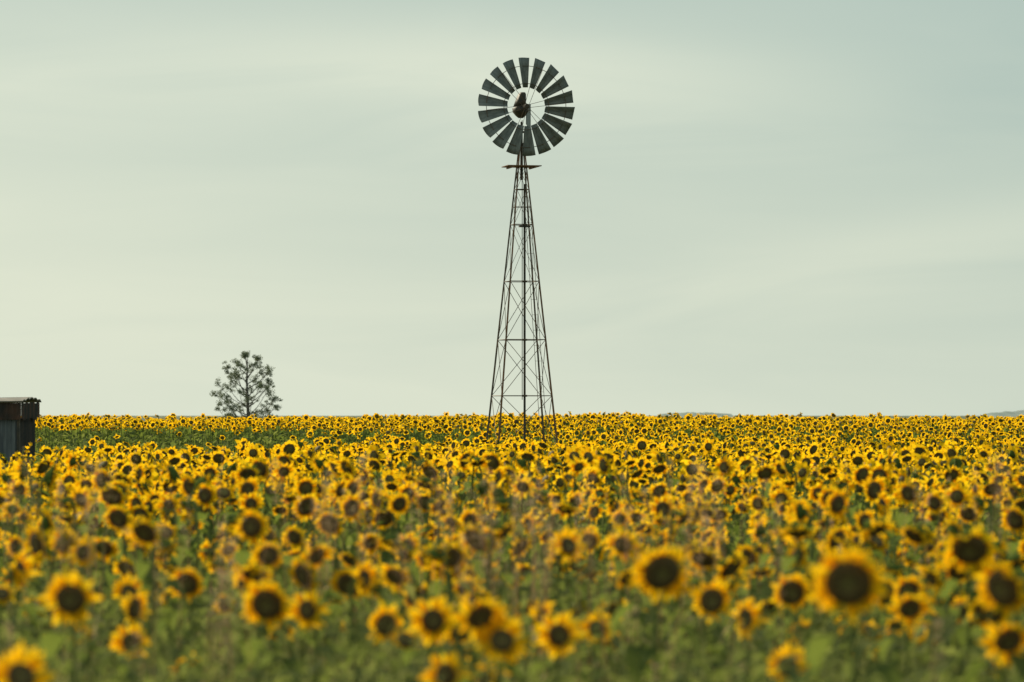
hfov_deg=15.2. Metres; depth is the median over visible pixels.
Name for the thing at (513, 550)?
sunflower
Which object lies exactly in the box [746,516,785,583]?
sunflower
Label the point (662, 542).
sunflower
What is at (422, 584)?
sunflower
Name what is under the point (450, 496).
dry grass
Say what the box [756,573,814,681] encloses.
sunflower
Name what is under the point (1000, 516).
sunflower
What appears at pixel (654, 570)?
sunflower
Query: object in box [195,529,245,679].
sunflower
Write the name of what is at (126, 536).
sunflower
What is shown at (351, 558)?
sunflower
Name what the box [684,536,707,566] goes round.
sunflower
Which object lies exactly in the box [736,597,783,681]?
sunflower
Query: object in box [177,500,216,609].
sunflower
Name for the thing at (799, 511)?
sunflower
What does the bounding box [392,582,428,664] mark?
sunflower
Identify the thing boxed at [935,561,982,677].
sunflower
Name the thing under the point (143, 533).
sunflower
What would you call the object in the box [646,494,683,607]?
sunflower
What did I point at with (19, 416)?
shed
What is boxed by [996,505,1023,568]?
sunflower
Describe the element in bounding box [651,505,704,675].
sunflower
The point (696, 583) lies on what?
sunflower
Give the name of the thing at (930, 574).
sunflower
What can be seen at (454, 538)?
sunflower
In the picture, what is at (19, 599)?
sunflower
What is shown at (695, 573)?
sunflower
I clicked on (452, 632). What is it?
sunflower
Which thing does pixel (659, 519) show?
sunflower
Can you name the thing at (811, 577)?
sunflower
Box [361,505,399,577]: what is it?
sunflower
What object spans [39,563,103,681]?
sunflower
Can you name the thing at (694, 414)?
hill
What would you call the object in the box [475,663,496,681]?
sunflower
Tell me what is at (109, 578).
sunflower
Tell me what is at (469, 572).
sunflower
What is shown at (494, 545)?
sunflower
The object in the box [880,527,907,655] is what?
sunflower
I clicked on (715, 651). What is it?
sunflower
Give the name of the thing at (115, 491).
sunflower
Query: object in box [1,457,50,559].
sunflower
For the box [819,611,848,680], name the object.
sunflower
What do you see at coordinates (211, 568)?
sunflower
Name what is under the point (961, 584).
sunflower
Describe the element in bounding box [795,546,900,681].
sunflower
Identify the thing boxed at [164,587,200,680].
sunflower
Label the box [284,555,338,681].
sunflower
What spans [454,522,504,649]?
sunflower
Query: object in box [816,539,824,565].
sunflower
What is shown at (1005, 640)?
sunflower
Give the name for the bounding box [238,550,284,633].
sunflower
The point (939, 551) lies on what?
sunflower
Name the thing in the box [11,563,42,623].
sunflower
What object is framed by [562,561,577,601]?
sunflower
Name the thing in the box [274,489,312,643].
sunflower
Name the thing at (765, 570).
sunflower
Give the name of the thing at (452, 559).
sunflower
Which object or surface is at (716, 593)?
sunflower
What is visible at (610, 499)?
sunflower
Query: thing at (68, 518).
sunflower
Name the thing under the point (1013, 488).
sunflower
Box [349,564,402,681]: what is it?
sunflower
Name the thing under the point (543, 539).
sunflower
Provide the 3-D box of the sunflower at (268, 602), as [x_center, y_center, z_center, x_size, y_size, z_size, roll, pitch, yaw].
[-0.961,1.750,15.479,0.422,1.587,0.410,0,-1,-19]
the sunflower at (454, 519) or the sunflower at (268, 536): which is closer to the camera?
the sunflower at (268, 536)
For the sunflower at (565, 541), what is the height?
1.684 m
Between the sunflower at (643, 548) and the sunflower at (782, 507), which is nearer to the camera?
the sunflower at (643, 548)
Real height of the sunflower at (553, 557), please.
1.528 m
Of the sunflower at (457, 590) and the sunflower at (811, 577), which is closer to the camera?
the sunflower at (811, 577)
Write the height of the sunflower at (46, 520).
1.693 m
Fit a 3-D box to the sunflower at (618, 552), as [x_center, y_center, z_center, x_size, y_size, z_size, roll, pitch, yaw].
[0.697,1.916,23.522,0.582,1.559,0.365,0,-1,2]
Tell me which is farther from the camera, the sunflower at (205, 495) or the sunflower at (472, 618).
the sunflower at (205, 495)
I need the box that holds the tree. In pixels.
[209,350,282,418]
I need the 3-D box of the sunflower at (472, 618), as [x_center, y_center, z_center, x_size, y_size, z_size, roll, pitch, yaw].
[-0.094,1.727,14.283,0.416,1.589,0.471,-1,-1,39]
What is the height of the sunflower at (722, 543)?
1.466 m
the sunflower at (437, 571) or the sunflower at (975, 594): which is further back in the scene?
the sunflower at (437, 571)
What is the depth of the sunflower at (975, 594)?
18.60 m
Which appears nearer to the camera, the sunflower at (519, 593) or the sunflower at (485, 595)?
the sunflower at (485, 595)
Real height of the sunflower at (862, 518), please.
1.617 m
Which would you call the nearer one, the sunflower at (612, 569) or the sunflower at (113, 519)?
the sunflower at (612, 569)
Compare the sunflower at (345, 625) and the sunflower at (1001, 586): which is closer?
the sunflower at (1001, 586)
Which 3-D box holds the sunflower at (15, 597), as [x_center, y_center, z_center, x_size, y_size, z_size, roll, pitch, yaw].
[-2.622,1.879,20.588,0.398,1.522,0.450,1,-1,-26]
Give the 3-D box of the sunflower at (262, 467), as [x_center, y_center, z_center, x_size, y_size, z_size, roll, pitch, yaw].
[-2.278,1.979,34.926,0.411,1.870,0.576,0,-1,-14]
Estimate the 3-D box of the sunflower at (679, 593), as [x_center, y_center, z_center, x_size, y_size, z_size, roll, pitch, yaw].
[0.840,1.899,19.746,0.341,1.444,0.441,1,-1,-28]
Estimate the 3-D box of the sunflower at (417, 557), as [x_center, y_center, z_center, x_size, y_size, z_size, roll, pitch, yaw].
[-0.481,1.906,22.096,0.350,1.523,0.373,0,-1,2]
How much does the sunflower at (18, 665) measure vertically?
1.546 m
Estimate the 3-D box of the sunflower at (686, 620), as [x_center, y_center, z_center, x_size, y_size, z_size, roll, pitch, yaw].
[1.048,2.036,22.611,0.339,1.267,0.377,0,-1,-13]
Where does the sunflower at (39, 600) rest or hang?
on the ground at (356, 417)
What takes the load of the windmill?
on the ground at (356, 417)
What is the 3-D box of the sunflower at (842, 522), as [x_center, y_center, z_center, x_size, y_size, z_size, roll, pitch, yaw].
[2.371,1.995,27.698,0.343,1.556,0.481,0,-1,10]
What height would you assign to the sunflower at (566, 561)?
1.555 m
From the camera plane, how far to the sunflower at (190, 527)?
28.46 m
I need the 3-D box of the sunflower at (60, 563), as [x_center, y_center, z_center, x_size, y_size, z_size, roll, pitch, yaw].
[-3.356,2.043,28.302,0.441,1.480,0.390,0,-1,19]
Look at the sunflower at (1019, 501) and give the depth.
27.61 m
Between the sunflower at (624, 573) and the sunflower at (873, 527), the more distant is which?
the sunflower at (873, 527)
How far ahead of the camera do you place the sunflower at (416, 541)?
25.28 m
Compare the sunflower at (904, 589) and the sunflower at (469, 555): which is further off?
the sunflower at (469, 555)
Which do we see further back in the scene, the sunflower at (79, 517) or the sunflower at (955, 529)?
the sunflower at (79, 517)
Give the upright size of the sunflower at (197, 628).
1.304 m
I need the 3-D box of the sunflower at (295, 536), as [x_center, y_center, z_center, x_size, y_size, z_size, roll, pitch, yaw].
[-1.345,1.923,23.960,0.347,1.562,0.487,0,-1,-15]
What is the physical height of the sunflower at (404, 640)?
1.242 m
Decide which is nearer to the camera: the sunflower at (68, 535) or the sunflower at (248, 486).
the sunflower at (68, 535)
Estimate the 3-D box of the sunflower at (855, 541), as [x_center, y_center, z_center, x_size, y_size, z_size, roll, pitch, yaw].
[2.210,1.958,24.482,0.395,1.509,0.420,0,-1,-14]
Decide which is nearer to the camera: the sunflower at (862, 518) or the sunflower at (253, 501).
the sunflower at (862, 518)
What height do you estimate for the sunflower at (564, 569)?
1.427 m
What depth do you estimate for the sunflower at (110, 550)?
22.80 m
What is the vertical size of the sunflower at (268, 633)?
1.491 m
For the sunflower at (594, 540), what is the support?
on the ground at (356, 417)
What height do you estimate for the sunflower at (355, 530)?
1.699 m
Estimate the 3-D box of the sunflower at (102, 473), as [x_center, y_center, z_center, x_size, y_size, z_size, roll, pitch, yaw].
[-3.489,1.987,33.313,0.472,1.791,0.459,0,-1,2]
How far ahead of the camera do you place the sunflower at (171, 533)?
25.97 m
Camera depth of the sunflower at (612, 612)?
19.94 m
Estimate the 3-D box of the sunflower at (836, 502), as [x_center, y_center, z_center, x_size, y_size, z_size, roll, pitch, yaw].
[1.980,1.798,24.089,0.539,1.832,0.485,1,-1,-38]
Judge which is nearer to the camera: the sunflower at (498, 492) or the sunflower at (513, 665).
the sunflower at (513, 665)
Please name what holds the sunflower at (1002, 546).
on the ground at (356, 417)
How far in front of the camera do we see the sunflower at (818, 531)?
26.32 m
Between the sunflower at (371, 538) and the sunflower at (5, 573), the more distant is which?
the sunflower at (371, 538)
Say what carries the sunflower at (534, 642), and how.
on the ground at (356, 417)
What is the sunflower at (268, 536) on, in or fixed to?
on the ground at (356, 417)
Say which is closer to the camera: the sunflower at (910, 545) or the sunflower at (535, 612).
the sunflower at (535, 612)
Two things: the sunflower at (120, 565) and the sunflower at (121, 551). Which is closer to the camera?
the sunflower at (120, 565)
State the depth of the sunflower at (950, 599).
19.41 m
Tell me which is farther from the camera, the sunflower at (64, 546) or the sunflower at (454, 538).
the sunflower at (454, 538)
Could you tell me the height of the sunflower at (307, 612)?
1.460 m
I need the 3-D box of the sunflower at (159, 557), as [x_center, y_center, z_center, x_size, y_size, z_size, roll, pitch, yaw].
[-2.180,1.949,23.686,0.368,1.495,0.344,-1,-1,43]
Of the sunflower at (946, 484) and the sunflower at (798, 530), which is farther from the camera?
the sunflower at (946, 484)
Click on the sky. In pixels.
(755, 207)
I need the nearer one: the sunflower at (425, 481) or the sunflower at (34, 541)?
the sunflower at (34, 541)
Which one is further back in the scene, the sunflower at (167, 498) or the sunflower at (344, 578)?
the sunflower at (167, 498)
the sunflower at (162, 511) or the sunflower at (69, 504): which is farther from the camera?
the sunflower at (162, 511)
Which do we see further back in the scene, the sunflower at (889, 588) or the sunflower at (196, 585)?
the sunflower at (889, 588)
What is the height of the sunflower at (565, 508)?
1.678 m
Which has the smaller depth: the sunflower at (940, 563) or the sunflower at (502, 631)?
the sunflower at (502, 631)
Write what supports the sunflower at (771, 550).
on the ground at (356, 417)
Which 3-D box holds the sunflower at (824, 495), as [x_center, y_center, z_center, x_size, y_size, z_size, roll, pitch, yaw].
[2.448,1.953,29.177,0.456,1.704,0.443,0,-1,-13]
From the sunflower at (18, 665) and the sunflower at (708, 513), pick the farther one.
the sunflower at (708, 513)
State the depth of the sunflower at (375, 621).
16.76 m
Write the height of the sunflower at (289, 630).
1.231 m
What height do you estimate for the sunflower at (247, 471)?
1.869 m
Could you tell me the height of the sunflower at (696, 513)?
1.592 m
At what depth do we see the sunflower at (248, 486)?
30.57 m
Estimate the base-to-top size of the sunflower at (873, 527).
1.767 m
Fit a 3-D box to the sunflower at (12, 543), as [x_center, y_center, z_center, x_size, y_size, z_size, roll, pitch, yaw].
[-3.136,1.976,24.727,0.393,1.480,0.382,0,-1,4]
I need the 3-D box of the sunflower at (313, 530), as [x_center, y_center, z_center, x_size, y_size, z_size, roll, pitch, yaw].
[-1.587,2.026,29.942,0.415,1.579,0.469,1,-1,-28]
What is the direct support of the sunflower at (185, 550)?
on the ground at (356, 417)
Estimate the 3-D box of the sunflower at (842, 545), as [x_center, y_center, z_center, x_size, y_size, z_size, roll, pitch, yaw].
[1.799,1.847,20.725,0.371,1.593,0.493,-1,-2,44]
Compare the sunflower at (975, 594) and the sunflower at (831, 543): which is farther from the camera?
the sunflower at (831, 543)
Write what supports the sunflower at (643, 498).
on the ground at (356, 417)
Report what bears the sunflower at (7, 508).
on the ground at (356, 417)
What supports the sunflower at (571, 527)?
on the ground at (356, 417)
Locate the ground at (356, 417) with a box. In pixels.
[37,416,977,678]
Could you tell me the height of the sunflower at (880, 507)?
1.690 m
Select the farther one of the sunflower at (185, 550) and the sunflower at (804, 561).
the sunflower at (185, 550)
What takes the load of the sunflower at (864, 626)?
on the ground at (356, 417)
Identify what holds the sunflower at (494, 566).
on the ground at (356, 417)
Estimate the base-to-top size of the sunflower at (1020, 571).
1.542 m
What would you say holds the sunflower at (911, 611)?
on the ground at (356, 417)
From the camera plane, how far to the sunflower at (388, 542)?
21.37 m
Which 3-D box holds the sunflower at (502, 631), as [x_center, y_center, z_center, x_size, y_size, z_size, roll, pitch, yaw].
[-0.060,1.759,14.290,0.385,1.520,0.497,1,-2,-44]
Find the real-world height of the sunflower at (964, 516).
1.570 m
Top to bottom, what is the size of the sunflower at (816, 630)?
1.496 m
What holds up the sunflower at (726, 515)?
on the ground at (356, 417)
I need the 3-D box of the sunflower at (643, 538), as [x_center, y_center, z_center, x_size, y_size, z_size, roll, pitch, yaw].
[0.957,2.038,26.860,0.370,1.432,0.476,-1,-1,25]
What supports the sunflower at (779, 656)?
on the ground at (356, 417)
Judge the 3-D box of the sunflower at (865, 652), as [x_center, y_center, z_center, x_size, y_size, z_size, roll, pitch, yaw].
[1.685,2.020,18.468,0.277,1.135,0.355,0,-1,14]
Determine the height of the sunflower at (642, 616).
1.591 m
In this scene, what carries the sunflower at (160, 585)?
on the ground at (356, 417)
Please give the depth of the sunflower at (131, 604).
17.85 m
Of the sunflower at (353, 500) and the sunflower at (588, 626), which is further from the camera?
the sunflower at (353, 500)
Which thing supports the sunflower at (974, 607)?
on the ground at (356, 417)
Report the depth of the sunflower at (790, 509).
26.90 m
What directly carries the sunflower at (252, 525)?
on the ground at (356, 417)
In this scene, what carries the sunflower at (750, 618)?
on the ground at (356, 417)
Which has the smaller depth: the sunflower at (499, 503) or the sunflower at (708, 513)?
the sunflower at (499, 503)
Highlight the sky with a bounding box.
[0,0,1023,415]
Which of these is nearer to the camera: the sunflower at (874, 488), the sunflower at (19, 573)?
the sunflower at (19, 573)
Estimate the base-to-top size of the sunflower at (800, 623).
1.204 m
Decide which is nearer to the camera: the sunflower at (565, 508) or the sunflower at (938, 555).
the sunflower at (938, 555)
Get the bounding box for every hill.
[661,412,732,417]
[978,410,1023,419]
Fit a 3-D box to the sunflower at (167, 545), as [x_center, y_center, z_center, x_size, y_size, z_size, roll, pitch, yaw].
[-1.847,1.824,19.928,0.507,1.614,0.396,0,-1,15]
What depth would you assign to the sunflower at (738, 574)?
23.39 m
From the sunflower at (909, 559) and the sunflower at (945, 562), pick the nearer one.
the sunflower at (945, 562)
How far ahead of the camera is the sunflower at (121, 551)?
27.39 m
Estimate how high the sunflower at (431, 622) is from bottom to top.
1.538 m
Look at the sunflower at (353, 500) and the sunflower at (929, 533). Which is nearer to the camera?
the sunflower at (929, 533)
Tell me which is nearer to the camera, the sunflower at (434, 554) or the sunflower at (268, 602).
the sunflower at (268, 602)
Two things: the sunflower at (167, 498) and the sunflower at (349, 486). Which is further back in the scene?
the sunflower at (349, 486)
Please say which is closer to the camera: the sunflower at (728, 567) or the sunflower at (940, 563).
the sunflower at (728, 567)
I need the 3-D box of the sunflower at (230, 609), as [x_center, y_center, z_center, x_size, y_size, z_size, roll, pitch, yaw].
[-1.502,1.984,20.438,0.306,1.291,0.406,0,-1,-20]
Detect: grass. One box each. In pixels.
[0,444,1023,681]
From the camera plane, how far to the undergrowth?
17.58 m
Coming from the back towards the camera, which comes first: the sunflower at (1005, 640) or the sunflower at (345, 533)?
the sunflower at (345, 533)
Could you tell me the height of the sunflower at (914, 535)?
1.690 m
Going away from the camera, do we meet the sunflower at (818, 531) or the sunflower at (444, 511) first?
the sunflower at (818, 531)
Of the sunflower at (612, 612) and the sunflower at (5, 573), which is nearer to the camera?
the sunflower at (612, 612)
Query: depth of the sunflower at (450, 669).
14.19 m
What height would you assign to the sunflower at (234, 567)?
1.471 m
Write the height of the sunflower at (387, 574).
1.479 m
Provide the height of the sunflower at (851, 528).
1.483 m
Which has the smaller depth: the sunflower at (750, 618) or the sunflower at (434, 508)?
the sunflower at (750, 618)
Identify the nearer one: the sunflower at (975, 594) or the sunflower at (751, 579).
the sunflower at (975, 594)
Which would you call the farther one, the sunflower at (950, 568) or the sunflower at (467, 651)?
the sunflower at (950, 568)
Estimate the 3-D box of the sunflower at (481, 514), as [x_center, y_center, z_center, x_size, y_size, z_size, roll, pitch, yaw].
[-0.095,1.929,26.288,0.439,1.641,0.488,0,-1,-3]
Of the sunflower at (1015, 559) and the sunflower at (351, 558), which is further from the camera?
the sunflower at (351, 558)
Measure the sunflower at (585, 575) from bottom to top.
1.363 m
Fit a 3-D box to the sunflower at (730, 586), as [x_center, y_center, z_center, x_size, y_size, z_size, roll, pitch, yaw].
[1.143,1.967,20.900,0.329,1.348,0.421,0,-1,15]
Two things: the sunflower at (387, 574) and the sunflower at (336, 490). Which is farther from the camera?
the sunflower at (336, 490)
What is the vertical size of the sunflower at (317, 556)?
1.603 m
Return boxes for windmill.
[478,57,574,445]
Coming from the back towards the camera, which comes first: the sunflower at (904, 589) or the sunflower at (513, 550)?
the sunflower at (513, 550)
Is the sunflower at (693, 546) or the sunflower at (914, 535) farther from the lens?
the sunflower at (693, 546)
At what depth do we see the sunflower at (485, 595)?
18.47 m
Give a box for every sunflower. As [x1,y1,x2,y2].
[0,497,25,615]
[0,544,47,647]
[0,558,47,652]
[0,568,18,650]
[0,583,18,643]
[0,640,57,681]
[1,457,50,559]
[2,550,43,659]
[4,533,34,620]
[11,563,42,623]
[17,505,65,627]
[18,519,83,681]
[20,596,57,677]
[23,525,96,680]
[25,461,63,568]
[34,520,64,591]
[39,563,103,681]
[44,528,86,651]
[45,497,96,609]
[47,511,73,631]
[53,483,105,613]
[61,532,116,679]
[68,509,104,636]
[68,541,119,671]
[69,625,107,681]
[88,467,119,574]
[90,591,155,681]
[91,534,122,679]
[93,572,148,680]
[94,483,126,637]
[96,478,130,605]
[97,504,142,633]
[102,515,186,681]
[105,514,138,627]
[106,556,149,669]
[108,623,160,681]
[113,528,149,598]
[125,539,148,622]
[130,537,206,673]
[137,592,171,672]
[138,523,188,679]
[141,577,161,595]
[146,560,197,641]
[147,521,178,587]
[148,537,184,623]
[153,505,195,648]
[154,493,190,575]
[155,566,214,681]
[159,461,199,576]
[160,514,187,578]
[160,553,186,621]
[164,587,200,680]
[164,594,202,680]
[169,653,200,681]
[174,520,214,674]
[176,496,204,592]
[177,474,215,601]
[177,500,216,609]
[180,472,214,631]
[190,483,226,652]
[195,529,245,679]
[200,507,247,669]
[200,556,239,680]
[204,542,243,659]
[212,593,249,681]
[214,569,269,681]
[215,554,286,681]
[216,508,290,668]
[218,476,267,546]
[222,549,248,681]
[229,580,301,681]
[230,461,269,562]
[234,491,267,582]
[235,540,294,681]
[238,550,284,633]
[249,562,295,676]
[250,456,278,525]
[260,526,294,664]
[262,622,294,672]
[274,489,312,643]
[277,525,317,663]
[277,541,343,667]
[278,492,325,577]
[282,590,338,681]
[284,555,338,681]
[292,515,324,592]
[313,509,349,629]
[317,500,347,629]
[319,593,349,673]
[321,560,386,681]
[322,488,363,612]
[323,549,376,662]
[325,566,373,680]
[327,479,363,569]
[328,473,365,618]
[330,486,362,565]
[337,621,373,677]
[344,598,403,681]
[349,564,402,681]
[351,531,383,681]
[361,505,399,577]
[364,534,421,669]
[369,545,391,646]
[371,493,410,584]
[373,628,420,680]
[379,563,420,673]
[384,541,414,673]
[391,531,423,672]
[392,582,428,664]
[401,477,446,567]
[402,595,465,667]
[405,574,443,679]
[407,540,447,642]
[411,493,448,573]
[414,501,454,578]
[416,540,471,656]
[418,546,472,662]
[418,651,472,681]
[424,542,467,661]
[437,532,480,651]
[439,507,460,590]
[439,625,475,671]
[440,573,480,643]
[441,593,525,681]
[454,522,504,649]
[459,505,481,564]
[459,563,478,583]
[461,612,530,681]
[462,587,495,679]
[464,475,496,566]
[464,550,471,566]
[464,645,483,663]
[469,515,529,680]
[473,526,517,675]
[475,504,510,591]
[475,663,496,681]
[482,557,513,680]
[483,479,523,579]
[485,496,538,614]
[490,658,522,681]
[495,533,534,679]
[501,597,538,680]
[504,573,536,661]
[511,512,543,658]
[515,562,538,657]
[519,525,588,681]
[521,640,554,681]
[525,601,555,681]
[526,489,556,575]
[529,612,591,681]
[530,527,554,614]
[531,543,577,615]
[537,521,577,614]
[543,495,587,561]
[544,529,591,643]
[546,552,575,666]
[559,601,596,672]
[561,568,602,666]
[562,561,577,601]
[565,608,617,681]
[570,529,610,651]
[570,632,622,681]
[574,529,603,601]
[588,595,628,676]
[591,556,641,678]
[591,566,647,681]
[594,521,647,675]
[596,486,632,588]
[596,527,640,660]
[611,542,649,627]
[611,543,698,681]
[615,556,676,679]
[628,603,661,679]
[631,486,657,536]
[637,530,661,644]
[642,528,673,676]
[644,584,699,669]
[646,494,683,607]
[650,522,678,605]
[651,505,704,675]
[652,511,677,627]
[660,539,704,666]
[665,597,698,671]
[668,545,730,666]
[677,580,744,681]
[678,503,705,619]
[683,614,726,681]
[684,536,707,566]
[688,569,705,607]
[688,579,731,677]
[690,579,747,674]
[692,506,715,578]
[699,506,732,610]
[701,548,753,680]
[703,597,773,681]
[712,534,747,607]
[714,569,750,671]
[733,543,765,648]
[736,542,774,654]
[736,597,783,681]
[741,574,773,665]
[742,564,774,672]
[744,522,808,657]
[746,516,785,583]
[754,521,829,657]
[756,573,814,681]
[762,500,792,566]
[763,542,783,627]
[766,640,808,681]
[770,537,818,622]
[770,542,840,681]
[775,498,817,573]
[775,505,815,559]
[783,572,830,661]
[785,499,824,626]
[786,616,809,649]
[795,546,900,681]
[798,609,843,677]
[800,524,860,658]
[804,524,824,578]
[805,514,840,609]
[807,486,833,549]
[810,482,849,637]
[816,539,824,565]
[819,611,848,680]
[824,480,855,551]
[830,536,872,665]
[832,515,847,541]
[836,510,897,681]
[836,523,873,560]
[838,645,880,681]
[840,620,883,678]
[842,533,889,636]
[846,476,890,573]
[846,509,898,644]
[847,530,873,637]
[862,574,904,671]
[865,614,912,681]
[871,491,899,645]
[876,575,928,677]
[879,559,911,665]
[879,591,952,681]
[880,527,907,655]
[884,481,933,631]
[894,523,936,664]
[894,523,943,672]
[900,555,921,624]
[904,527,938,590]
[907,502,942,561]
[908,564,965,681]
[908,619,945,681]
[910,552,932,651]
[917,487,948,563]
[917,590,959,681]
[926,526,1014,681]
[927,588,963,680]
[932,556,945,569]
[933,546,943,558]
[933,549,964,588]
[935,548,962,646]
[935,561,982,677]
[937,481,954,513]
[937,561,950,670]
[939,515,964,549]
[941,522,992,681]
[948,650,999,681]
[949,588,992,676]
[951,560,1010,681]
[955,503,980,527]
[956,595,1012,681]
[962,493,1007,631]
[963,558,1023,681]
[971,531,1009,620]
[972,618,1023,681]
[985,552,1023,677]
[989,532,1023,572]
[990,547,1013,624]
[996,496,1023,567]
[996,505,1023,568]
[997,487,1023,553]
[1005,481,1023,538]
[1007,535,1019,567]
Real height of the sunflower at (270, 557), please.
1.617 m
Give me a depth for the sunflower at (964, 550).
17.27 m
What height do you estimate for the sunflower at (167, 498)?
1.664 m
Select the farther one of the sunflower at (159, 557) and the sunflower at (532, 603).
the sunflower at (159, 557)
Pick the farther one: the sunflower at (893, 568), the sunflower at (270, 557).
the sunflower at (893, 568)
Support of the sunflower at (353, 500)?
on the ground at (356, 417)
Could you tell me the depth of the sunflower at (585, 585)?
26.32 m
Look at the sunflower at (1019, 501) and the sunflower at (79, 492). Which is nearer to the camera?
the sunflower at (1019, 501)
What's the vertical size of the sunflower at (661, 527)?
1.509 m
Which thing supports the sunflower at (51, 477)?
on the ground at (356, 417)
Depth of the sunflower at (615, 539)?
21.02 m
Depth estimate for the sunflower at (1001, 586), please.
13.83 m
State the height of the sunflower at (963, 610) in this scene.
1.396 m
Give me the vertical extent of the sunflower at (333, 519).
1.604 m
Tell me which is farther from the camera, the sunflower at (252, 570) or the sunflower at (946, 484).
the sunflower at (946, 484)
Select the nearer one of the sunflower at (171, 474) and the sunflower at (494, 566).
the sunflower at (494, 566)
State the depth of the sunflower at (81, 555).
20.67 m
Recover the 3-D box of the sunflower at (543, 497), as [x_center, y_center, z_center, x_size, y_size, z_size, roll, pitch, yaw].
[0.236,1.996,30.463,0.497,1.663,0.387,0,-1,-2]
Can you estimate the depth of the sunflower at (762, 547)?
25.61 m
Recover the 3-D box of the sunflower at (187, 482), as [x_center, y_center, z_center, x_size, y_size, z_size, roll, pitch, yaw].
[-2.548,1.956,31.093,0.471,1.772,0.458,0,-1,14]
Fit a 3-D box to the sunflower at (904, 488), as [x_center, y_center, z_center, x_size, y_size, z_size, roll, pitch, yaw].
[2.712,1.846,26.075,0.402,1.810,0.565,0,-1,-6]
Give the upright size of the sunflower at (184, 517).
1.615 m
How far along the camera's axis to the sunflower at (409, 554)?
22.63 m
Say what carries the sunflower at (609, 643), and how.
on the ground at (356, 417)
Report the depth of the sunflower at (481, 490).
32.21 m
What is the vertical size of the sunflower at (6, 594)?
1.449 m
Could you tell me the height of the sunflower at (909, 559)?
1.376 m
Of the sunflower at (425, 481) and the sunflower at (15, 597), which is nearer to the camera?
the sunflower at (15, 597)
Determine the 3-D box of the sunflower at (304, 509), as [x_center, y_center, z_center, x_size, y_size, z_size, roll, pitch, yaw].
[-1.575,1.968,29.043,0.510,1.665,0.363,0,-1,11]
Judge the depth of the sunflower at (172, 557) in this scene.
26.31 m
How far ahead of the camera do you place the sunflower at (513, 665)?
17.10 m
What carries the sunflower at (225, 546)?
on the ground at (356, 417)
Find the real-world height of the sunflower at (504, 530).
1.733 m
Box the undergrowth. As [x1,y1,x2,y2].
[0,428,1023,681]
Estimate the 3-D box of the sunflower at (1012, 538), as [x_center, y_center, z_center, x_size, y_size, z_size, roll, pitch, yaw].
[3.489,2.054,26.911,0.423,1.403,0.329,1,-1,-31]
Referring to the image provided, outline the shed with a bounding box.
[0,397,40,469]
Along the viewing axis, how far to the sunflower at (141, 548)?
25.22 m
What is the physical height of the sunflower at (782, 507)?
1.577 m
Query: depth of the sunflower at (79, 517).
29.18 m
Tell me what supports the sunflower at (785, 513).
on the ground at (356, 417)
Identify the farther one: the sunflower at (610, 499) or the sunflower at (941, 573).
the sunflower at (610, 499)
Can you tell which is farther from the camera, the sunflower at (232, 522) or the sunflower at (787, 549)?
the sunflower at (232, 522)
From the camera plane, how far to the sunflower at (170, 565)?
21.77 m
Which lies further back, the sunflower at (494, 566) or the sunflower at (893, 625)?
the sunflower at (494, 566)
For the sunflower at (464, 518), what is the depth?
26.61 m
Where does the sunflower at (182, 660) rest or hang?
on the ground at (356, 417)
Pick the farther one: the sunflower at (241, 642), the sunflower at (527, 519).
the sunflower at (527, 519)
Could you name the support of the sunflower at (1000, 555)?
on the ground at (356, 417)
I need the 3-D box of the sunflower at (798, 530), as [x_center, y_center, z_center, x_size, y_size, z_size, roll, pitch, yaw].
[1.488,1.780,19.827,0.534,1.704,0.418,0,-1,-21]
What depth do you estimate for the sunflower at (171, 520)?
28.09 m
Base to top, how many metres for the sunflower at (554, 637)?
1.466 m
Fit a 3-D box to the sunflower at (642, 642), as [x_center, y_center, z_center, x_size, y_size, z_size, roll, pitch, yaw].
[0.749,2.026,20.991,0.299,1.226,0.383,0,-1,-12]
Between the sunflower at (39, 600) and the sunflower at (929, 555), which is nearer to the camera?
the sunflower at (39, 600)
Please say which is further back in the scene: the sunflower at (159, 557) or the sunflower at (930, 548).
the sunflower at (930, 548)
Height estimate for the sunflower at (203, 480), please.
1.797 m
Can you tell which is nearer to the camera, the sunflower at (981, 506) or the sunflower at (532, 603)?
the sunflower at (532, 603)
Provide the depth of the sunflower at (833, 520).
25.63 m
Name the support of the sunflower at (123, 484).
on the ground at (356, 417)
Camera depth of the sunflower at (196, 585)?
18.88 m
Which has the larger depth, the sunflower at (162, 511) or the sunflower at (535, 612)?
the sunflower at (162, 511)
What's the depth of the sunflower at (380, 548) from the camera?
24.09 m
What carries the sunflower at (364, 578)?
on the ground at (356, 417)
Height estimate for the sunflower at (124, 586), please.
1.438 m
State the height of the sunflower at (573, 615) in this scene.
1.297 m
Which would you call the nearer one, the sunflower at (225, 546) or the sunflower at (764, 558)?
the sunflower at (764, 558)
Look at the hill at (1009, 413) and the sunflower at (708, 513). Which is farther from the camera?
the hill at (1009, 413)
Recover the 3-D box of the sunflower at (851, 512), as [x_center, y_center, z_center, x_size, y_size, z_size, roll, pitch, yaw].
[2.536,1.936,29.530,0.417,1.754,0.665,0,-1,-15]

